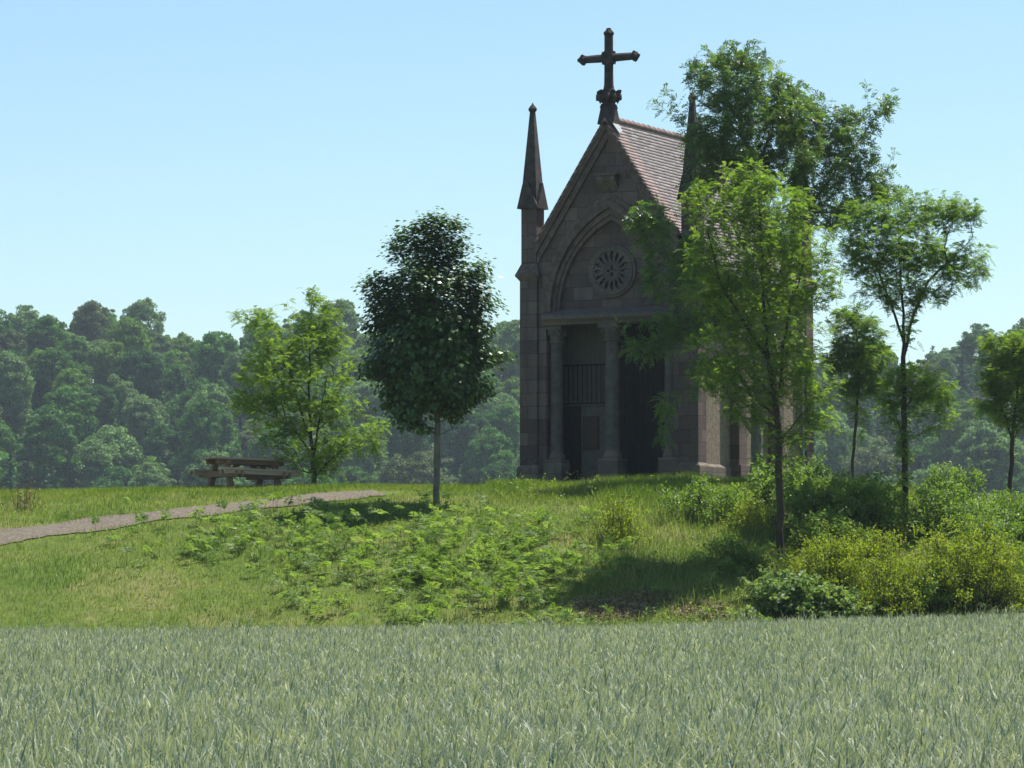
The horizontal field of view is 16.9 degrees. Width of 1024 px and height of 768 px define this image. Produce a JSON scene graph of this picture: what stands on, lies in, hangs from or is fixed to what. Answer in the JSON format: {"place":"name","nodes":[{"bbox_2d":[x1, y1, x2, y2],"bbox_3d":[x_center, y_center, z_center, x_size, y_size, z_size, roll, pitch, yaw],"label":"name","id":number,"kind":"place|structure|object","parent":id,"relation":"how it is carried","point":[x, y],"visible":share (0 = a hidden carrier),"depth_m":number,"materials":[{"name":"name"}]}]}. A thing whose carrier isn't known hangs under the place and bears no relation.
{"place":"outdoors","nodes":[
{"label":"outdoors","id":0,"kind":"place"},
{"bbox_2d":[0,490,385,544],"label":"path","id":1,"kind":"structure","parent":0,"point":[79,525],"depth_m":85.04,"materials":[{"name":"beige gravel"}]},
{"bbox_2d":[0,600,1023,767],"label":"wheat field","id":2,"kind":"structure","parent":0,"point":[929,691],"depth_m":31.53,"materials":[{"name":"green plant"}]},
{"bbox_2d":[0,383,1023,632],"bbox_3d":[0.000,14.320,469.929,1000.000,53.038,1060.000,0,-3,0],"label":"ground","id":3,"kind":"structure","parent":0,"point":[146,601],"depth_m":78.84,"materials":[{"name":"green plant"}]},
{"bbox_2d":[0,420,23,473],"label":"broadleaf tree","id":4,"kind":"object","parent":3,"relation":"on","point":[9,443],"visible":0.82,"depth_m":550.65,"materials":[{"name":"green plant"}]},
{"bbox_2d":[0,451,24,488],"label":"broadleaf tree","id":5,"kind":"object","parent":3,"relation":"on","point":[17,472],"visible":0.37,"depth_m":532.29,"materials":[{"name":"green plant"}]},
{"bbox_2d":[0,329,26,358],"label":"broadleaf tree","id":6,"kind":"object","parent":3,"relation":"on","point":[9,340],"visible":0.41,"depth_m":623.77,"materials":[{"name":"green plant"}]},
{"bbox_2d":[0,350,35,435],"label":"broadleaf tree","id":7,"kind":"object","parent":3,"relation":"on","point":[10,362],"visible":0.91,"depth_m":572.75,"materials":[{"name":"green plant"}]},
{"bbox_2d":[5,304,39,348],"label":"broadleaf tree","id":8,"kind":"object","parent":3,"relation":"on","point":[22,318],"visible":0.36,"depth_m":678.28,"materials":[{"name":"green plant"}]},
{"bbox_2d":[25,314,67,359],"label":"broadleaf tree","id":9,"kind":"object","parent":3,"relation":"on","point":[43,328],"visible":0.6,"depth_m":632.90,"materials":[{"name":"green plant"}]},
{"bbox_2d":[13,407,83,488],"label":"broadleaf tree","id":10,"kind":"object","parent":3,"relation":"on","point":[46,422],"visible":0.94,"depth_m":536.26,"materials":[{"name":"green plant"}]},
{"bbox_2d":[28,345,77,419],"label":"broadleaf tree","id":11,"kind":"object","parent":3,"relation":"on","point":[55,361],"visible":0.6,"depth_m":585.30,"materials":[{"name":"green plant"}]},
{"bbox_2d":[40,385,100,484],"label":"broadleaf tree","id":12,"kind":"object","parent":3,"relation":"on","point":[75,402],"visible":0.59,"depth_m":552.42,"materials":[{"name":"green plant"}]},
{"bbox_2d":[51,368,93,419],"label":"broadleaf tree","id":13,"kind":"object","parent":3,"relation":"on","point":[68,376],"visible":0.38,"depth_m":575.24,"materials":[{"name":"green plant"}]},
{"bbox_2d":[57,335,92,374],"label":"broadleaf tree","id":14,"kind":"object","parent":3,"relation":"on","point":[75,348],"visible":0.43,"depth_m":624.27,"materials":[{"name":"green plant"}]},
{"bbox_2d":[54,438,122,488],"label":"broadleaf tree","id":15,"kind":"object","parent":3,"relation":"on","point":[105,454],"visible":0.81,"depth_m":538.63,"materials":[{"name":"green plant"}]},
{"bbox_2d":[72,299,109,345],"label":"broadleaf tree","id":16,"kind":"object","parent":3,"relation":"on","point":[88,313],"visible":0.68,"depth_m":659.38,"materials":[{"name":"green plant"}]},
{"bbox_2d":[75,384,118,439],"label":"broadleaf tree","id":17,"kind":"object","parent":3,"relation":"on","point":[105,395],"visible":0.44,"depth_m":569.70,"materials":[{"name":"green plant"}]},
{"bbox_2d":[92,340,128,393],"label":"broadleaf tree","id":18,"kind":"object","parent":3,"relation":"on","point":[106,354],"visible":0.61,"depth_m":606.70,"materials":[{"name":"green plant"}]},
{"bbox_2d":[88,466,136,488],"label":"broadleaf tree","id":19,"kind":"object","parent":3,"relation":"on","point":[124,476],"visible":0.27,"depth_m":523.93,"materials":[{"name":"green plant"}]},
{"bbox_2d":[84,424,144,480],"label":"broadleaf tree","id":20,"kind":"object","parent":3,"relation":"on","point":[129,448],"visible":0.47,"depth_m":546.35,"materials":[{"name":"green plant"}]},
{"bbox_2d":[99,374,138,430],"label":"broadleaf tree","id":21,"kind":"object","parent":3,"relation":"on","point":[123,389],"visible":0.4,"depth_m":585.13,"materials":[{"name":"green plant"}]},
{"bbox_2d":[105,316,153,375],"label":"broadleaf tree","id":22,"kind":"object","parent":3,"relation":"on","point":[140,338],"visible":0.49,"depth_m":624.99,"materials":[{"name":"green plant"}]},
{"bbox_2d":[113,349,167,442],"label":"broadleaf tree","id":23,"kind":"object","parent":3,"relation":"on","point":[141,366],"visible":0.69,"depth_m":589.98,"materials":[{"name":"green plant"}]},
{"bbox_2d":[118,297,166,343],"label":"broadleaf tree","id":24,"kind":"object","parent":3,"relation":"on","point":[145,307],"visible":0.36,"depth_m":682.84,"materials":[{"name":"green plant"}]},
{"bbox_2d":[121,394,169,461],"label":"broadleaf tree","id":25,"kind":"object","parent":3,"relation":"on","point":[141,411],"visible":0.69,"depth_m":564.58,"materials":[{"name":"green plant"}]},
{"bbox_2d":[127,461,176,487],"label":"broadleaf tree","id":26,"kind":"object","parent":3,"relation":"on","point":[149,474],"visible":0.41,"depth_m":515.63,"materials":[{"name":"green plant"}]},
{"bbox_2d":[149,333,174,356],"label":"broadleaf tree","id":27,"kind":"object","parent":3,"relation":"on","point":[163,344],"visible":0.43,"depth_m":666.30,"materials":[{"name":"green plant"}]},
{"bbox_2d":[140,424,184,485],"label":"broadleaf tree","id":28,"kind":"object","parent":3,"relation":"on","point":[159,440],"visible":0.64,"depth_m":549.86,"materials":[{"name":"green plant"}]},
{"bbox_2d":[140,349,189,402],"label":"broadleaf tree","id":29,"kind":"object","parent":3,"relation":"on","point":[175,384],"visible":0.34,"depth_m":604.90,"materials":[{"name":"green plant"}]},
{"bbox_2d":[164,394,187,449],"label":"broadleaf tree","id":30,"kind":"object","parent":3,"relation":"on","point":[171,409],"visible":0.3,"depth_m":578.61,"materials":[{"name":"green plant"}]},
{"bbox_2d":[169,399,241,485],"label":"broadleaf tree","id":31,"kind":"object","parent":3,"relation":"on","point":[206,422],"visible":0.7,"depth_m":530.00,"materials":[{"name":"green plant"}]},
{"bbox_2d":[178,384,236,456],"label":"broadleaf tree","id":32,"kind":"object","parent":3,"relation":"on","point":[217,394],"visible":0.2,"depth_m":549.43,"materials":[{"name":"green plant"}]},
{"bbox_2d":[173,377,243,443],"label":"broadleaf tree","id":33,"kind":"object","parent":3,"relation":"on","point":[192,389],"visible":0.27,"depth_m":581.63,"materials":[{"name":"green plant"}]},
{"bbox_2d":[181,449,249,486],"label":"broadleaf tree","id":34,"kind":"object","parent":3,"relation":"on","point":[187,479],"visible":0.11,"depth_m":512.80,"materials":[{"name":"green plant"}]},
{"bbox_2d":[193,331,240,387],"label":"broadleaf tree","id":35,"kind":"object","parent":3,"relation":"on","point":[217,346],"visible":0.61,"depth_m":604.90,"materials":[{"name":"green plant"}]},
{"bbox_2d":[190,450,244,486],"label":"broadleaf tree","id":36,"kind":"object","parent":3,"relation":"on","point":[204,481],"visible":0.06,"depth_m":507.69,"materials":[{"name":"green plant"}]},
{"bbox_2d":[217,347,261,426],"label":"broadleaf tree","id":37,"kind":"object","parent":3,"relation":"on","point":[229,368],"visible":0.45,"depth_m":595.81,"materials":[{"name":"green plant"}]},
{"bbox_2d":[189,456,300,486],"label":"picnic table","id":38,"kind":"object","parent":3,"relation":"on","point":[259,475],"visible":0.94,"depth_m":93.22,"materials":[{"name":"brown wood"}]},
{"bbox_2d":[239,328,282,395],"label":"broadleaf tree","id":39,"kind":"object","parent":3,"relation":"on","point":[247,339],"visible":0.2,"depth_m":608.18,"materials":[{"name":"green plant"}]},
{"bbox_2d":[236,419,296,482],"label":"broadleaf tree","id":40,"kind":"object","parent":3,"relation":"on","point":[244,437],"visible":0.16,"depth_m":542.93,"materials":[{"name":"green plant"}]},
{"bbox_2d":[247,426,301,485],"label":"broadleaf tree","id":41,"kind":"object","parent":3,"relation":"on","point":[254,452],"visible":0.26,"depth_m":529.78,"materials":[{"name":"green plant"}]},
{"bbox_2d":[225,285,394,484],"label":"locust tree","id":42,"kind":"object","parent":3,"relation":"on","point":[273,403],"visible":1,"depth_m":93.85,"materials":[{"name":"green plant"}]},
{"bbox_2d":[288,375,355,438],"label":"broadleaf tree","id":43,"kind":"object","parent":3,"relation":"on","point":[320,383],"visible":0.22,"depth_m":562.17,"materials":[{"name":"green plant"}]},
{"bbox_2d":[318,299,363,344],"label":"broadleaf tree","id":44,"kind":"object","parent":3,"relation":"on","point":[350,314],"visible":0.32,"depth_m":668.78,"materials":[{"name":"green plant"}]},
{"bbox_2d":[339,350,369,399],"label":"broadleaf tree","id":45,"kind":"object","parent":3,"relation":"on","point":[356,360],"visible":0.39,"depth_m":614.56,"materials":[{"name":"green plant"}]},
{"bbox_2d":[334,465,375,484],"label":"broadleaf tree","id":46,"kind":"object","parent":3,"relation":"on","point":[352,474],"visible":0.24,"depth_m":517.43,"materials":[{"name":"green plant"}]},
{"bbox_2d":[330,423,389,483],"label":"broadleaf tree","id":47,"kind":"object","parent":3,"relation":"on","point":[369,463],"visible":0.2,"depth_m":529.46,"materials":[{"name":"green plant"}]},
{"bbox_2d":[341,377,393,432],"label":"broadleaf tree","id":48,"kind":"object","parent":3,"relation":"on","point":[359,390],"visible":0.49,"depth_m":587.87,"materials":[{"name":"green plant"}]},
{"bbox_2d":[382,416,429,479],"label":"broadleaf tree","id":49,"kind":"object","parent":3,"relation":"on","point":[404,448],"visible":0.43,"depth_m":545.31,"materials":[{"name":"green plant"}]},
{"bbox_2d":[376,451,450,485],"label":"broadleaf tree","id":50,"kind":"object","parent":3,"relation":"on","point":[403,470],"visible":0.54,"depth_m":516.92,"materials":[{"name":"green plant"}]},
{"bbox_2d":[349,206,518,502],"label":"linden tree","id":51,"kind":"object","parent":3,"relation":"on","point":[440,360],"visible":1,"depth_m":86.04,"materials":[{"name":"green plant"}]},
{"bbox_2d":[428,411,479,465],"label":"broadleaf tree","id":52,"kind":"object","parent":3,"relation":"on","point":[445,442],"visible":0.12,"depth_m":568.18,"materials":[{"name":"green plant"}]},
{"bbox_2d":[443,408,494,479],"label":"broadleaf tree","id":53,"kind":"object","parent":3,"relation":"on","point":[470,426],"visible":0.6,"depth_m":549.75,"materials":[{"name":"green plant"}]},
{"bbox_2d":[458,427,516,483],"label":"broadleaf tree","id":54,"kind":"object","parent":3,"relation":"on","point":[480,445],"visible":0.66,"depth_m":529.70,"materials":[{"name":"green plant"}]},
{"bbox_2d":[477,393,519,435],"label":"broadleaf tree","id":55,"kind":"object","parent":3,"relation":"on","point":[495,400],"visible":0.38,"depth_m":582.80,"materials":[{"name":"green plant"}]},
{"bbox_2d":[481,459,517,484],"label":"broadleaf tree","id":56,"kind":"object","parent":3,"relation":"on","point":[498,468],"visible":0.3,"depth_m":515.35,"materials":[{"name":"green plant"}]},
{"bbox_2d":[484,403,519,463],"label":"broadleaf tree","id":57,"kind":"object","parent":3,"relation":"on","point":[504,417],"visible":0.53,"depth_m":557.62,"materials":[{"name":"green plant"}]},
{"bbox_2d":[493,319,519,404],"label":"broadleaf tree","id":58,"kind":"object","parent":3,"relation":"on","point":[513,333],"visible":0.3,"depth_m":624.30,"materials":[{"name":"green plant"}]},
{"bbox_2d":[495,376,519,403],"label":"broadleaf tree","id":59,"kind":"object","parent":3,"relation":"on","point":[511,386],"visible":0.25,"depth_m":598.78,"materials":[{"name":"green plant"}]},
{"bbox_2d":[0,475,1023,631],"bbox_3d":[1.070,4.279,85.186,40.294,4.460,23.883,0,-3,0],"label":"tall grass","id":60,"kind":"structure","parent":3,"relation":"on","point":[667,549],"depth_m":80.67,"materials":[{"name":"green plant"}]},
{"bbox_2d":[0,471,1023,629],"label":"weeds","id":61,"kind":"object","parent":3,"relation":"on","point":[593,553],"visible":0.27,"depth_m":80.52,"materials":[{"name":"green plant"}]},
{"bbox_2d":[1,386,1023,489],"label":"undergrowth","id":62,"kind":"object","parent":3,"relation":"on","point":[445,469],"visible":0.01,"depth_m":581.54,"materials":[{"name":"green plant"}]},
{"bbox_2d":[90,490,1020,629],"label":"bracken","id":63,"kind":"object","parent":3,"relation":"on","point":[419,537],"visible":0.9,"depth_m":79.88,"materials":[{"name":"green plant"}]},
{"bbox_2d":[583,492,652,546],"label":"broom bush","id":64,"kind":"object","parent":3,"relation":"on","point":[615,524],"visible":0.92,"depth_m":81.12,"materials":[{"name":"green plant"}]},
{"bbox_2d":[558,585,757,622],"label":"wood debris","id":65,"kind":"object","parent":3,"relation":"on","point":[617,604],"visible":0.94,"depth_m":76.97,"materials":[{"name":"brown wood"}]},
{"bbox_2d":[515,28,816,481],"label":"chapel","id":66,"kind":"structure","parent":3,"relation":"on","point":[587,394],"depth_m":95.94,"materials":[{"name":"brown stone"}]},
{"bbox_2d":[563,407,579,479],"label":"door","id":67,"kind":"structure","parent":66,"relation":"in","point":[571,415],"depth_m":96.66,"materials":[{"name":"brown wood"}]},
{"bbox_2d":[589,244,636,297],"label":"rose window","id":68,"kind":"structure","parent":66,"relation":"in","point":[612,269],"depth_m":95.56,"materials":[{"name":"grey stone"}]},
{"bbox_2d":[642,474,784,528],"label":"shrub","id":69,"kind":"object","parent":3,"relation":"on","point":[700,501],"visible":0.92,"depth_m":83.37,"materials":[{"name":"green plant"}]},
{"bbox_2d":[689,529,774,575],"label":"shrub","id":70,"kind":"object","parent":3,"relation":"on","point":[733,550],"visible":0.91,"depth_m":79.56,"materials":[{"name":"green plant"}]},
{"bbox_2d":[719,490,791,534],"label":"broom bush","id":71,"kind":"object","parent":3,"relation":"on","point":[753,514],"visible":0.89,"depth_m":82.52,"materials":[{"name":"green plant"}]},
{"bbox_2d":[671,155,849,557],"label":"locust tree","id":72,"kind":"object","parent":3,"relation":"on","point":[766,238],"visible":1,"depth_m":80.45,"materials":[{"name":"green plant"}]},
{"bbox_2d":[612,38,910,478],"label":"ash tree","id":73,"kind":"object","parent":3,"relation":"on","point":[787,124],"visible":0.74,"depth_m":91.12,"materials":[{"name":"green plant"}]},
{"bbox_2d":[731,453,820,505],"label":"shrub","id":74,"kind":"object","parent":3,"relation":"on","point":[763,487],"visible":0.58,"depth_m":85.15,"materials":[{"name":"green plant"}]},
{"bbox_2d":[739,564,842,620],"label":"bramble","id":75,"kind":"object","parent":3,"relation":"on","point":[786,589],"visible":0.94,"depth_m":76.72,"materials":[{"name":"green plant"}]},
{"bbox_2d":[782,453,837,480],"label":"shrub","id":76,"kind":"object","parent":3,"relation":"on","point":[810,470],"visible":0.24,"depth_m":91.93,"materials":[{"name":"green plant"}]},
{"bbox_2d":[728,463,906,541],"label":"shrub","id":77,"kind":"object","parent":3,"relation":"on","point":[810,501],"visible":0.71,"depth_m":82.21,"materials":[{"name":"green plant"}]},
{"bbox_2d":[766,521,885,597],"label":"broom bush","id":78,"kind":"object","parent":3,"relation":"on","point":[824,564],"visible":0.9,"depth_m":78.53,"materials":[{"name":"green plant"}]},
{"bbox_2d":[784,504,874,556],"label":"shrub","id":79,"kind":"object","parent":3,"relation":"on","point":[813,527],"visible":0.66,"depth_m":80.53,"materials":[{"name":"green plant"}]},
{"bbox_2d":[814,410,856,478],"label":"broadleaf tree","id":80,"kind":"object","parent":3,"relation":"on","point":[843,441],"visible":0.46,"depth_m":551.69,"materials":[{"name":"green plant"}]},
{"bbox_2d":[779,583,896,619],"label":"bramble","id":81,"kind":"object","parent":3,"relation":"on","point":[847,598],"visible":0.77,"depth_m":76.92,"materials":[{"name":"green plant"}]},
{"bbox_2d":[814,302,896,480],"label":"locust tree","id":82,"kind":"object","parent":3,"relation":"on","point":[862,356],"visible":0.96,"depth_m":101.00,"materials":[{"name":"green plant"}]},
{"bbox_2d":[805,519,916,572],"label":"broom bush","id":83,"kind":"object","parent":3,"relation":"on","point":[875,545],"visible":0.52,"depth_m":80.12,"materials":[{"name":"green plant"}]},
{"bbox_2d":[811,466,912,542],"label":"shrub","id":84,"kind":"object","parent":3,"relation":"on","point":[877,506],"visible":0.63,"depth_m":82.42,"materials":[{"name":"green plant"}]},
{"bbox_2d":[841,436,898,485],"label":"broadleaf tree","id":85,"kind":"object","parent":3,"relation":"on","point":[873,458],"visible":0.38,"depth_m":526.61,"materials":[{"name":"green plant"}]},
{"bbox_2d":[872,349,907,443],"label":"spruce tree","id":86,"kind":"object","parent":3,"relation":"on","point":[886,433],"visible":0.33,"depth_m":608.64,"materials":[{"name":"green plant"}]},
{"bbox_2d":[836,540,964,616],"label":"broom bush","id":87,"kind":"object","parent":3,"relation":"on","point":[892,581],"visible":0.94,"depth_m":77.38,"materials":[{"name":"green plant"}]},
{"bbox_2d":[831,188,996,529],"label":"locust tree","id":88,"kind":"object","parent":3,"relation":"on","point":[933,255],"visible":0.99,"depth_m":83.91,"materials":[{"name":"green plant"}]},
{"bbox_2d":[897,561,965,616],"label":"shrub","id":89,"kind":"object","parent":3,"relation":"on","point":[933,590],"visible":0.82,"depth_m":77.56,"materials":[{"name":"green plant"}]},
{"bbox_2d":[908,437,960,478],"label":"broadleaf tree","id":90,"kind":"object","parent":3,"relation":"on","point":[925,453],"visible":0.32,"depth_m":557.32,"materials":[{"name":"green plant"}]},
{"bbox_2d":[887,476,990,540],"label":"shrub","id":91,"kind":"object","parent":3,"relation":"on","point":[929,509],"visible":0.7,"depth_m":82.67,"materials":[{"name":"green plant"}]},
{"bbox_2d":[925,352,958,384],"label":"broadleaf tree","id":92,"kind":"object","parent":3,"relation":"on","point":[940,359],"visible":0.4,"depth_m":654.32,"materials":[{"name":"green plant"}]},
{"bbox_2d":[901,461,996,504],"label":"shrub","id":93,"kind":"object","parent":3,"relation":"on","point":[937,478],"visible":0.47,"depth_m":88.84,"materials":[{"name":"green plant"}]},
{"bbox_2d":[926,400,979,476],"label":"broadleaf tree","id":94,"kind":"object","parent":3,"relation":"on","point":[950,438],"visible":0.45,"depth_m":548.42,"materials":[{"name":"green plant"}]},
{"bbox_2d":[898,512,1023,615],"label":"broom bush","id":95,"kind":"object","parent":3,"relation":"on","point":[975,571],"visible":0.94,"depth_m":78.09,"materials":[{"name":"green plant"}]},
{"bbox_2d":[924,484,1023,545],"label":"shrub","id":96,"kind":"object","parent":3,"relation":"on","point":[1018,506],"visible":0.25,"depth_m":83.19,"materials":[{"name":"green plant"}]},
{"bbox_2d":[929,489,1023,565],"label":"shrub","id":97,"kind":"object","parent":3,"relation":"on","point":[1011,526],"visible":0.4,"depth_m":81.18,"materials":[{"name":"green plant"}]},
{"bbox_2d":[955,323,1004,379],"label":"broadleaf tree","id":98,"kind":"object","parent":3,"relation":"on","point":[967,344],"visible":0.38,"depth_m":674.79,"materials":[{"name":"green plant"}]},
{"bbox_2d":[949,420,1012,492],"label":"broadleaf tree","id":99,"kind":"object","parent":3,"relation":"on","point":[969,443],"visible":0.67,"depth_m":538.09,"materials":[{"name":"green plant"}]},
{"bbox_2d":[965,437,1022,497],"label":"broadleaf tree","id":100,"kind":"object","parent":3,"relation":"on","point":[988,458],"visible":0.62,"depth_m":534.25,"materials":[{"name":"green plant"}]},
{"bbox_2d":[967,326,1023,501],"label":"locust tree","id":101,"kind":"object","parent":3,"relation":"on","point":[998,391],"visible":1,"depth_m":97.93,"materials":[{"name":"green plant"}]},
{"bbox_2d":[983,572,1023,613],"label":"broom bush","id":102,"kind":"object","parent":3,"relation":"on","point":[1021,600],"visible":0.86,"depth_m":78.15,"materials":[{"name":"green plant"}]},
{"bbox_2d":[0,0,1023,412],"label":"sky","id":103,"kind":"structure","parent":0,"point":[203,160],"materials":[{"name":"blue"}]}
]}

